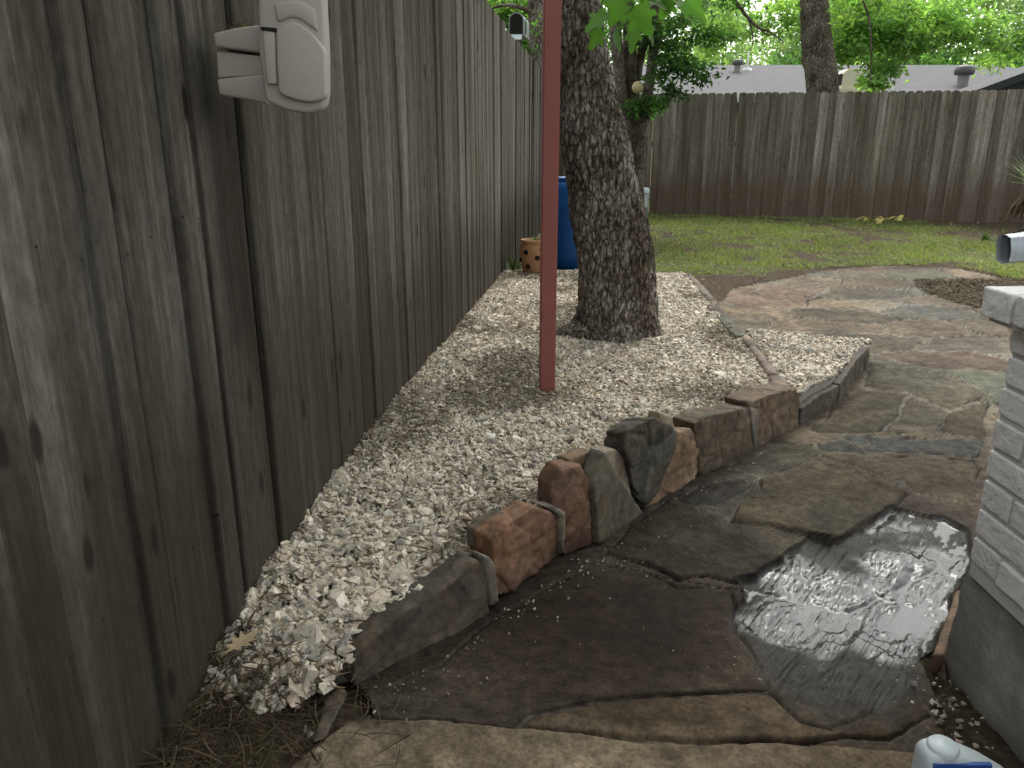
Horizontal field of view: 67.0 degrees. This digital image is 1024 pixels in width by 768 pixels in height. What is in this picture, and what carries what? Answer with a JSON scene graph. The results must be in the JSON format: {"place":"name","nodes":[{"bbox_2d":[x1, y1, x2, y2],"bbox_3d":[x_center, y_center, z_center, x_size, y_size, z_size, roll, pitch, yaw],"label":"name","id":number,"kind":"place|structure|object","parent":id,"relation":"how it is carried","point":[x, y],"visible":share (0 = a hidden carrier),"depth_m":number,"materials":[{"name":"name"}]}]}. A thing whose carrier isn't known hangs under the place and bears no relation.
{"place":"outdoors","nodes":[
{"label":"outdoors","id":0,"kind":"place"},
{"bbox_2d":[140,682,372,767],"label":"corner dirt","id":1,"kind":"structure","parent":0,"point":[347,716],"depth_m":1.61,"materials":[{"name":"soil"}]},
{"bbox_2d":[133,613,447,767],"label":"straw litter","id":2,"kind":"object","parent":1,"relation":"on","point":[202,732],"visible":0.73,"depth_m":1.63,"materials":[{"name":"brown plant"}]},
{"bbox_2d":[313,688,346,742],"bbox_3d":[-0.396,0.719,1.684,0.053,0.037,0.197,0,17,0],"label":"loose slab","id":3,"kind":"object","parent":1,"relation":"on","point":[327,719],"depth_m":1.66,"materials":[{"name":"stone"}]},
{"bbox_2d":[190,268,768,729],"bbox_3d":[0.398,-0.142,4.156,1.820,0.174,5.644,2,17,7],"label":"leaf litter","id":4,"kind":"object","parent":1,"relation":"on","point":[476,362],"visible":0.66,"depth_m":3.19,"materials":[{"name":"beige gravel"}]},
{"bbox_2d":[290,266,1012,767],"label":"path","id":5,"kind":"structure","parent":0,"point":[850,518],"depth_m":2.13,"materials":[{"name":"stone"}]},
{"bbox_2d":[474,500,560,593],"bbox_3d":[0.025,0.447,2.200,0.084,0.227,0.337,13,21,36],"label":"edging stone","id":6,"kind":"object","parent":5,"relation":"on","point":[516,542],"visible":0.94,"depth_m":2.13,"materials":[{"name":"brown stone"}]},
{"bbox_2d":[471,550,498,605],"bbox_3d":[-0.073,0.512,2.061,0.055,0.172,0.065,15,22,39],"label":"mortar joint","id":7,"kind":"object","parent":6,"relation":"attached to","point":[487,563],"visible":0.7,"depth_m":2.04,"materials":[{"name":"concrete"}]},
{"bbox_2d":[467,508,503,549],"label":"edging stone","id":8,"kind":"object","parent":6,"relation":"attached to","point":[471,528],"visible":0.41,"depth_m":2.10,"materials":[{"name":"grey stone"}]},
{"bbox_2d":[530,500,564,552],"bbox_3d":[0.107,0.421,2.278,0.103,0.190,0.054,-16,23,-41],"label":"mortar joint","id":9,"kind":"object","parent":6,"relation":"on","point":[559,513],"visible":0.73,"depth_m":2.28,"materials":[{"name":"concrete"}]},
{"bbox_2d":[537,459,591,554],"bbox_3d":[0.164,0.369,2.355,0.171,0.295,0.083,-11,21,-33],"label":"edging stone","id":10,"kind":"object","parent":5,"relation":"on","point":[563,484],"visible":0.72,"depth_m":2.31,"materials":[{"name":"brown stone"}]},
{"bbox_2d":[583,449,641,543],"bbox_3d":[0.323,0.336,2.486,0.065,0.318,0.305,14,22,38],"label":"edging stone","id":11,"kind":"object","parent":5,"relation":"on","point":[614,508],"visible":0.87,"depth_m":2.42,"materials":[{"name":"grey stone"}]},
{"bbox_2d":[604,416,676,504],"bbox_3d":[0.425,0.250,2.631,0.124,0.312,0.323,16,23,41],"label":"edging stone","id":12,"kind":"object","parent":5,"relation":"on","point":[644,447],"visible":0.84,"depth_m":2.58,"materials":[{"name":"grey stone"}]},
{"bbox_2d":[634,497,653,506],"bbox_3d":[0.486,0.356,2.707,0.054,0.097,0.164,12,21,34],"label":"mortar joint","id":13,"kind":"object","parent":12,"relation":"on","point":[638,503],"visible":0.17,"depth_m":2.66,"materials":[{"name":"concrete"}]},
{"bbox_2d":[293,453,992,756],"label":"loose pebbles","id":14,"kind":"object","parent":5,"relation":"on","point":[912,683],"visible":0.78,"depth_m":1.73,"materials":[{"name":"grey gravel"}]},
{"bbox_2d":[647,427,699,506],"bbox_3d":[0.557,0.287,2.789,0.093,0.255,0.348,16,23,42],"label":"edging stone","id":15,"kind":"object","parent":5,"relation":"on","point":[681,471],"visible":0.62,"depth_m":2.78,"materials":[{"name":"brown stone"}]},
{"bbox_2d":[648,410,673,428],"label":"edging stone","id":16,"kind":"object","parent":15,"relation":"on","point":[664,417],"visible":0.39,"depth_m":2.73,"materials":[{"name":"beige stone"}]},
{"bbox_2d":[672,403,753,474],"bbox_3d":[0.791,0.195,3.018,0.463,0.252,0.112,-16,23,-41],"label":"edging stone","id":17,"kind":"object","parent":5,"relation":"on","point":[722,434],"visible":0.86,"depth_m":2.96,"materials":[{"name":"brown stone"}]},
{"bbox_2d":[740,405,757,448],"bbox_3d":[0.961,0.174,3.136,0.104,0.204,0.053,-16,24,-42],"label":"mortar joint","id":18,"kind":"object","parent":5,"relation":"on","point":[753,422],"visible":0.49,"depth_m":3.11,"materials":[{"name":"concrete"}]},
{"bbox_2d":[724,382,798,444],"bbox_3d":[1.058,0.123,3.274,0.462,0.240,0.136,-16,23,-41],"label":"edging stone","id":19,"kind":"object","parent":5,"relation":"on","point":[776,405],"visible":0.77,"depth_m":3.23,"materials":[{"name":"brown stone"}]},
{"bbox_2d":[798,384,838,424],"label":"edging stone","id":20,"kind":"object","parent":5,"relation":"on","point":[813,405],"visible":0.73,"depth_m":3.53,"materials":[{"name":"grey stone"}]},
{"bbox_2d":[929,591,959,672],"bbox_3d":[1.108,0.623,1.962,0.027,0.071,0.341,13,21,35],"label":"loose slab","id":21,"kind":"object","parent":5,"relation":"on","point":[938,659],"depth_m":1.88,"materials":[{"name":"stone"}]},
{"bbox_2d":[911,734,1002,767],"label":"white jug","id":22,"kind":"object","parent":5,"relation":"on","point":[937,751],"visible":1,"depth_m":1.23,"materials":[{"name":"plastic"}]},
{"bbox_2d":[518,197,1023,680],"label":"ground","id":23,"kind":"structure","parent":0,"point":[719,286],"depth_m":8.59,"materials":[{"name":"green plant"}]},
{"bbox_2d":[0,0,541,767],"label":"wooden fence","id":24,"kind":"object","parent":23,"relation":"on","point":[228,324],"visible":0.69,"depth_m":1.63,"materials":[{"name":"brown wood"}]},
{"bbox_2d":[214,0,330,112],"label":"wall box","id":25,"kind":"object","parent":24,"relation":"attached to","point":[279,56],"visible":1,"depth_m":1.52,"materials":[{"name":"beige plastic"}]},
{"bbox_2d":[215,23,253,28],"bbox_3d":[-0.568,-0.752,1.626,0.079,0.019,0.133,-10,20,-30],"label":"leaf debris","id":26,"kind":"object","parent":25,"relation":"on","point":[239,25],"visible":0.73,"depth_m":1.61,"materials":[{"name":"brown plant"}]},
{"bbox_2d":[509,12,528,45],"bbox_3d":[0.082,-2.861,8.933,0.176,2.570,0.510,3,17,9],"label":"mailbox","id":27,"kind":"object","parent":24,"relation":"attached to","point":[518,26],"visible":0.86,"depth_m":8.42,"materials":[{"name":"grey metal"}]},
{"bbox_2d":[511,34,521,39],"bbox_3d":[0.046,-3.777,8.422,0.130,0.061,0.053,0,17,0],"label":"door","id":28,"kind":"structure","parent":27,"relation":"in","point":[516,36],"depth_m":8.42,"materials":[{"name":"white metal"}]},
{"bbox_2d":[336,552,488,685],"bbox_3d":[-0.239,0.589,1.949,0.434,0.226,0.094,-16,23,-41],"label":"edging stone","id":29,"kind":"object","parent":23,"relation":"on","point":[449,598],"visible":0.81,"depth_m":1.92,"materials":[{"name":"grey stone"}]},
{"bbox_2d":[487,0,542,66],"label":"roadside tree","id":30,"kind":"object","parent":23,"relation":"on","point":[505,10],"visible":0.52,"depth_m":12.33,"materials":[{"name":"green plant"}]},
{"bbox_2d":[200,268,872,713],"bbox_3d":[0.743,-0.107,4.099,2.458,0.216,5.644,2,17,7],"label":"gravel","id":31,"kind":"structure","parent":23,"relation":"on","point":[794,358],"depth_m":2.87,"materials":[{"name":"beige gravel"}]},
{"bbox_2d":[224,629,259,653],"bbox_3d":[-0.624,0.593,1.786,0.080,0.005,0.078,-6,18,-17],"label":"fallen leaf","id":32,"kind":"object","parent":31,"relation":"on","point":[240,641],"visible":1,"depth_m":1.79,"materials":[{"name":"beige plant"}]},
{"bbox_2d":[504,252,521,269],"bbox_3d":[0.026,-1.066,6.736,0.431,0.203,0.405,-16,24,-42],"label":"weed clump","id":33,"kind":"object","parent":31,"relation":"on","point":[514,266],"visible":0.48,"depth_m":6.75,"materials":[{"name":"green plant"}]},
{"bbox_2d":[519,238,539,273],"bbox_3d":[0.191,-1.081,6.574,0.262,0.297,0.262,0,17,0],"label":"planter pot","id":34,"kind":"object","parent":31,"relation":"on","point":[529,251],"visible":0.62,"depth_m":6.47,"materials":[{"name":"ceramic"}]},
{"bbox_2d":[539,0,561,395],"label":"red pole","id":35,"kind":"object","parent":31,"relation":"on","point":[551,56],"visible":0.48,"depth_m":3.15,"materials":[{"name":"metal"}]},
{"bbox_2d":[557,447,588,468],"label":"edging stone","id":36,"kind":"object","parent":31,"relation":"on","point":[578,456],"visible":0.21,"depth_m":2.37,"materials":[{"name":"brown stone"}]},
{"bbox_2d":[590,446,630,494],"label":"edging stone","id":37,"kind":"object","parent":31,"relation":"on","point":[615,458],"visible":0.33,"depth_m":2.48,"materials":[{"name":"grey stone"}]},
{"bbox_2d":[556,0,707,344],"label":"leaning tree","id":38,"kind":"object","parent":31,"relation":"on","point":[617,277],"visible":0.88,"depth_m":4.12,"materials":[{"name":"brown plant"}]},
{"bbox_2d":[557,176,577,269],"bbox_3d":[0.620,-1.488,7.130,0.610,0.815,0.610,0,17,0],"label":"blue barrel","id":39,"kind":"object","parent":23,"relation":"on","point":[566,254],"visible":0.11,"depth_m":6.91,"materials":[{"name":"plastic"}]},
{"bbox_2d":[600,0,647,64],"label":"background tree","id":40,"kind":"object","parent":23,"relation":"on","point":[607,36],"depth_m":29.40,"materials":[{"name":"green plant"}]},
{"bbox_2d":[508,0,767,201],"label":"multi stem tree","id":41,"kind":"object","parent":23,"relation":"on","point":[637,110],"visible":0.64,"depth_m":9.67,"materials":[{"name":"green plant"}]},
{"bbox_2d":[632,81,643,93],"bbox_3d":[1.569,-3.696,9.638,0.150,0.150,0.150,0,17,0],"label":"ball","id":42,"kind":"object","parent":41,"relation":"on","point":[637,87],"visible":1,"depth_m":9.59,"materials":[{"name":"yellow rubber"}]},
{"bbox_2d":[644,187,649,216],"bbox_3d":[2.050,-2.814,12.003,0.156,0.460,0.160,0,17,0],"label":"utility pedestal","id":43,"kind":"object","parent":23,"relation":"on","point":[646,196],"visible":0.45,"depth_m":11.92,"materials":[{"name":"plastic"}]},
{"bbox_2d":[609,0,781,64],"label":"background tree","id":44,"kind":"object","parent":23,"relation":"on","point":[739,49],"visible":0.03,"depth_m":30.14,"materials":[{"name":"green plant"}]},
{"bbox_2d":[686,274,717,304],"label":"edging stone","id":45,"kind":"object","parent":23,"relation":"on","point":[702,289],"visible":0.34,"depth_m":5.75,"materials":[{"name":"grey stone"}]},
{"bbox_2d":[706,304,724,315],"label":"edging stone","id":46,"kind":"object","parent":23,"relation":"on","point":[716,308],"visible":0.21,"depth_m":5.11,"materials":[{"name":"grey stone"}]},
{"bbox_2d":[716,315,744,338],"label":"edging stone","id":47,"kind":"object","parent":23,"relation":"on","point":[729,322],"visible":0.27,"depth_m":4.59,"materials":[{"name":"grey stone"}]},
{"bbox_2d":[742,335,777,378],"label":"edging stone","id":48,"kind":"object","parent":23,"relation":"on","point":[768,368],"visible":0.27,"depth_m":3.95,"materials":[{"name":"beige stone"}]},
{"bbox_2d":[768,375,788,385],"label":"edging stone","id":49,"kind":"object","parent":23,"relation":"on","point":[777,379],"visible":0.11,"depth_m":3.56,"materials":[{"name":"beige stone"}]},
{"bbox_2d":[559,89,1023,222],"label":"wooden fence","id":50,"kind":"object","parent":23,"relation":"on","point":[788,163],"visible":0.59,"depth_m":11.63,"materials":[{"name":"brown wood"}]},
{"bbox_2d":[759,337,851,402],"bbox_3d":[1.622,-0.069,4.027,0.870,0.144,1.410,0,17,0],"label":"gravel bed","id":51,"kind":"object","parent":23,"relation":"on","point":[814,388],"visible":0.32,"depth_m":3.57,"materials":[{"name":"grey gravel"}]},
{"bbox_2d":[612,65,1015,196],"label":"neighbour house","id":52,"kind":"structure","parent":23,"relation":"on","point":[780,79],"depth_m":17.65,"materials":[{"name":"grey"}]},
{"bbox_2d":[732,59,742,71],"bbox_3d":[5.399,-7.581,18.524,0.264,0.376,0.264,0,17,0],"label":"roof vent","id":53,"kind":"object","parent":52,"relation":"on","point":[737,63],"visible":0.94,"depth_m":18.44,"materials":[{"name":"metal"}]},
{"bbox_2d":[743,51,751,70],"bbox_3d":[5.700,-7.792,18.685,0.260,0.475,0.260,0,17,0],"label":"vent pipe","id":54,"kind":"object","parent":52,"relation":"on","point":[747,69],"visible":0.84,"depth_m":18.65,"materials":[{"name":"white paint"}]},
{"bbox_2d":[838,69,864,92],"bbox_3d":[7.191,-6.460,16.533,0.650,0.480,0.500,0,17,0],"label":"vent hood","id":55,"kind":"object","parent":52,"relation":"on","point":[846,80],"visible":0.55,"depth_m":16.34,"materials":[{"name":"beige metal"}]},
{"bbox_2d":[954,65,974,86],"bbox_3d":[9.895,-6.712,16.950,0.412,0.531,0.412,0,17,0],"label":"roof vent","id":56,"kind":"object","parent":52,"relation":"on","point":[963,73],"visible":0.91,"depth_m":16.84,"materials":[{"name":"metal"}]},
{"bbox_2d":[607,0,1023,204],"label":"shade tree","id":57,"kind":"object","parent":23,"relation":"on","point":[864,26],"visible":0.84,"depth_m":12.98,"materials":[{"name":"green plant"}]},
{"bbox_2d":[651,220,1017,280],"bbox_3d":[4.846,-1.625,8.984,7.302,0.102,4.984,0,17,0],"label":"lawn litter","id":58,"kind":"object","parent":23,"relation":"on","point":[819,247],"visible":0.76,"depth_m":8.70,"materials":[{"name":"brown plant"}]},
{"bbox_2d":[733,0,967,64],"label":"background tree","id":59,"kind":"object","parent":23,"relation":"on","point":[783,48],"visible":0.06,"depth_m":27.23,"materials":[{"name":"green plant"}]},
{"bbox_2d":[832,346,868,400],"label":"edging stone","id":60,"kind":"object","parent":23,"relation":"on","point":[849,373],"visible":0.62,"depth_m":3.88,"materials":[{"name":"grey stone"}]},
{"bbox_2d":[750,38,958,64],"bbox_3d":[10.445,-8.711,24.537,6.571,4.693,3.630,0,17,0],"label":"shrub","id":61,"kind":"object","parent":23,"relation":"on","point":[790,59],"visible":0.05,"depth_m":23.77,"materials":[{"name":"green plant"}]},
{"bbox_2d":[863,343,869,369],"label":"edging stone","id":62,"kind":"object","parent":23,"relation":"on","point":[867,357],"visible":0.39,"depth_m":4.18,"materials":[{"name":"grey stone"}]},
{"bbox_2d":[856,215,906,223],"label":"fallen leaves","id":63,"kind":"object","parent":23,"relation":"on","point":[899,217],"visible":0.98,"depth_m":11.05,"materials":[{"name":"yellow plant"}]},
{"bbox_2d":[861,0,1023,67],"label":"background tree","id":64,"kind":"object","parent":23,"relation":"on","point":[1003,6],"visible":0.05,"depth_m":28.28,"materials":[{"name":"green plant"}]},
{"bbox_2d":[910,44,1023,67],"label":"shrub","id":65,"kind":"object","parent":23,"relation":"on","point":[954,57],"visible":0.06,"depth_m":23.76,"materials":[{"name":"green plant"}]},
{"bbox_2d":[913,276,1023,311],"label":"mulch","id":66,"kind":"object","parent":23,"relation":"on","point":[959,298],"visible":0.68,"depth_m":6.48,"materials":[{"name":"brown wood"}]},
{"bbox_2d":[920,657,1023,767],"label":"foundation dirt","id":67,"kind":"structure","parent":23,"relation":"on","point":[1003,753],"depth_m":1.66,"materials":[{"name":"soil"}]},
{"bbox_2d":[934,66,1023,201],"bbox_3d":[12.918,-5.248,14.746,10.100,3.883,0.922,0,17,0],"label":"gabled house","id":68,"kind":"structure","parent":23,"relation":"on","point":[1011,79],"depth_m":14.43,"materials":[{"name":"grey"}]},
{"bbox_2d":[944,286,1023,762],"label":"brick wall","id":69,"kind":"structure","parent":23,"relation":"on","point":[984,662],"depth_m":1.62,"materials":[{"name":"brick"}]},
{"bbox_2d":[996,232,1023,263],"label":"downspout","id":70,"kind":"object","parent":69,"relation":"attached to","point":[1009,248],"visible":1,"depth_m":1.73,"materials":[{"name":"metal"}]},
{"bbox_2d":[975,230,995,240],"bbox_3d":[5.779,-1.810,9.403,0.274,0.143,0.245,9,20,27],"label":"weed clump","id":71,"kind":"object","parent":23,"relation":"on","point":[984,237],"visible":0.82,"depth_m":9.41,"materials":[{"name":"green plant"}]},
{"bbox_2d":[971,0,1023,64],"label":"background tree","id":72,"kind":"object","parent":23,"relation":"on","point":[1016,26],"visible":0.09,"depth_m":28.36,"materials":[{"name":"green plant"}]},
{"bbox_2d":[995,157,1023,232],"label":"spiky plant","id":73,"kind":"object","parent":23,"relation":"on","point":[1018,203],"visible":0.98,"depth_m":10.00,"materials":[{"name":"green plant"}]},
{"bbox_2d":[603,0,1023,64],"label":"sky","id":74,"kind":"structure","parent":0,"point":[763,1],"materials":[{"name":"white"}]},
{"bbox_2d":[648,211,1023,278],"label":"grass","id":75,"kind":"structure","parent":0,"point":[1008,272],"depth_m":8.97,"materials":[{"name":"green plant"}]}
]}

